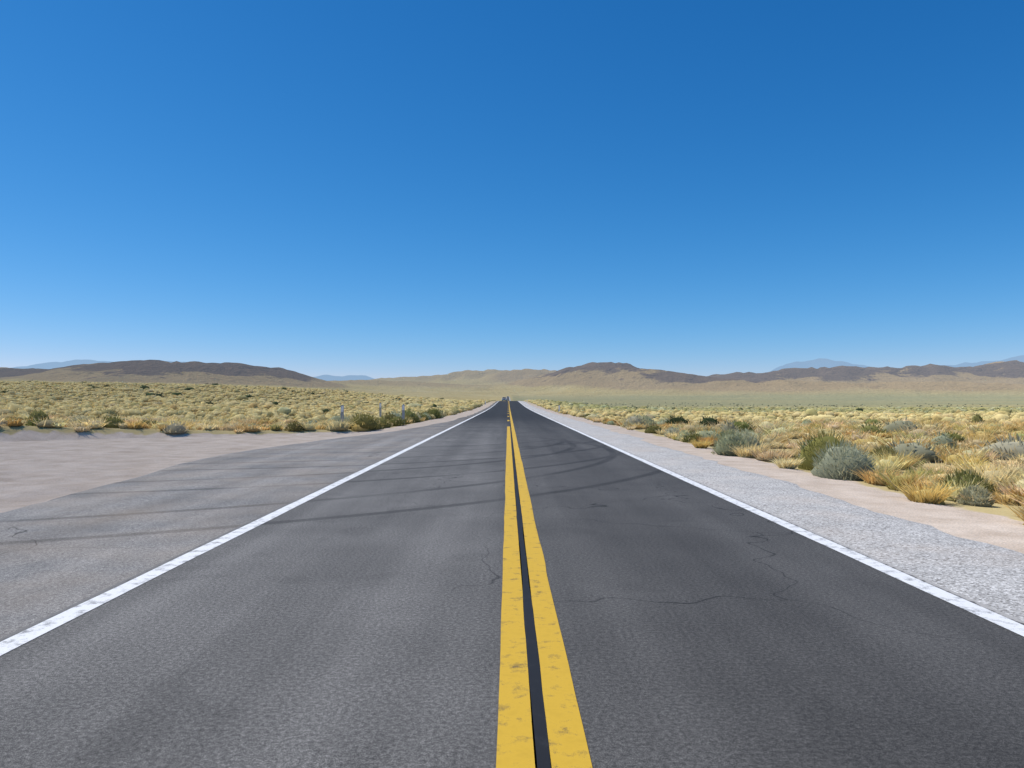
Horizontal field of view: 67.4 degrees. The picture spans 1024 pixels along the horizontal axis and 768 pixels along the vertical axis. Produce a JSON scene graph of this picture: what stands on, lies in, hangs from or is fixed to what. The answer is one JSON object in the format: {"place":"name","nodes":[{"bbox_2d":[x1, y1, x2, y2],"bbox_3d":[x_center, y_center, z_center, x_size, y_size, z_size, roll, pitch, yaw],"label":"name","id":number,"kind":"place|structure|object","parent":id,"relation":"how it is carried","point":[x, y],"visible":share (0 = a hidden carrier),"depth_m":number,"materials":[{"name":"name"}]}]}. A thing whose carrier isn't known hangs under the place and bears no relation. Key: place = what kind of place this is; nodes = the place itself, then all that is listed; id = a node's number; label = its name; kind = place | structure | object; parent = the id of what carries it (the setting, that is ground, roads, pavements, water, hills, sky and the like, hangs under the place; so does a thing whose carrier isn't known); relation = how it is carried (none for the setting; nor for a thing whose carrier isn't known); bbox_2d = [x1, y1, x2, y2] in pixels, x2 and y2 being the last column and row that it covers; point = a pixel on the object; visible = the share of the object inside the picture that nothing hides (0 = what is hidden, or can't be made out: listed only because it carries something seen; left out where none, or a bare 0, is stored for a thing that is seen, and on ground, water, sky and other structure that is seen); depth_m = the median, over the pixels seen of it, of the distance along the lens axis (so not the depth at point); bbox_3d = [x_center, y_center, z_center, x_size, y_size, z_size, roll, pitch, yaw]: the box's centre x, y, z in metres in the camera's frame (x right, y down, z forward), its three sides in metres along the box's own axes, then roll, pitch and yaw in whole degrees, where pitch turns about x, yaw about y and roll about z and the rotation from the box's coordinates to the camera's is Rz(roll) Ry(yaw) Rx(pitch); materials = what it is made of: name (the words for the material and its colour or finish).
{"place":"outdoors","nodes":[
{"label":"outdoors","id":0,"kind":"place"},
{"bbox_2d":[0,399,506,637],"bbox_3d":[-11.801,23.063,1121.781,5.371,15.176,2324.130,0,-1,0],"label":"apron","id":1,"kind":"object","parent":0,"point":[59,554],"visible":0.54,"depth_m":10.45,"materials":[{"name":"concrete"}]},
{"bbox_2d":[0,396,1023,767],"bbox_3d":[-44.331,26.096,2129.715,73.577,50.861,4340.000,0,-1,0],"label":"road","id":2,"kind":"structure","parent":0,"point":[354,622],"depth_m":4.89,"materials":[{"name":"grey asphalt"}]},
{"bbox_2d":[0,401,498,655],"bbox_3d":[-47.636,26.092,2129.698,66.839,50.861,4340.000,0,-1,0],"label":"white line","id":3,"kind":"object","parent":2,"relation":"on","point":[21,638],"visible":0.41,"depth_m":6.73,"materials":[{"name":"paint"}]},
{"bbox_2d":[496,426,536,767],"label":"yellow line","id":4,"kind":"object","parent":2,"relation":"on","point":[515,746],"visible":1,"depth_m":4.56,"materials":[{"name":"paint"}]},
{"bbox_2d":[508,401,550,767],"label":"black line","id":5,"kind":"object","parent":2,"relation":"on","point":[541,744],"visible":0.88,"depth_m":4.54,"materials":[{"name":"paint"}]},
{"bbox_2d":[509,405,591,767],"bbox_3d":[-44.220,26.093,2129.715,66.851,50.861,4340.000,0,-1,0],"label":"yellow line","id":6,"kind":"object","parent":2,"relation":"on","point":[568,747],"visible":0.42,"depth_m":4.52,"materials":[{"name":"paint"}]},
{"bbox_2d":[518,401,1023,635],"bbox_3d":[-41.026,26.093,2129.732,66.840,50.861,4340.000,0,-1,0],"label":"white line","id":7,"kind":"object","parent":2,"relation":"on","point":[997,619],"visible":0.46,"depth_m":7.26,"materials":[{"name":"paint"}]},
{"bbox_2d":[0,360,1023,553],"bbox_3d":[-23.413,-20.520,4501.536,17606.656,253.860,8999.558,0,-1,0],"label":"terrain","id":8,"kind":"structure","parent":0,"point":[38,464],"depth_m":1860.23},
{"bbox_2d":[341,405,343,422],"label":"delineator","id":9,"kind":"object","parent":8,"relation":"on","point":[342,411],"visible":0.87,"depth_m":42.42,"materials":[{"name":"silver metal"}]},
{"bbox_2d":[402,404,404,424],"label":"delineator","id":10,"kind":"object","parent":8,"relation":"on","point":[403,411],"visible":0.99,"depth_m":49.52,"materials":[{"name":"silver metal"}]},
{"bbox_2d":[0,407,1023,524],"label":"vegetation","id":11,"kind":"object","parent":8,"relation":"on","point":[844,450],"visible":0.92,"depth_m":25.67,"materials":[{"name":"plant"}]},
{"bbox_2d":[0,380,1023,423],"bbox_3d":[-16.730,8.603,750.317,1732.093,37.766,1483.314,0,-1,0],"label":"vegetation","id":12,"kind":"object","parent":8,"relation":"on","point":[178,405],"visible":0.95,"depth_m":111.56,"materials":[{"name":"yellow plant"}]},
{"bbox_2d":[509,397,1023,620],"bbox_3d":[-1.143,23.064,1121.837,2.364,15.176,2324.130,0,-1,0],"label":"gravel shoulder","id":13,"kind":"object","parent":8,"relation":"on","point":[989,575],"visible":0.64,"depth_m":9.19},
{"bbox_2d":[0,0,1023,378],"label":"sky","id":14,"kind":"structure","parent":0,"point":[375,189],"materials":[{"name":"blue"}]},
{"bbox_2d":[13,355,1023,380],"bbox_3d":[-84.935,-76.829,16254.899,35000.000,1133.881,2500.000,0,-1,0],"label":"mountains","id":15,"kind":"structure","parent":0,"point":[820,362],"depth_m":15261.24,"materials":[{"name":"stone"}]}
]}

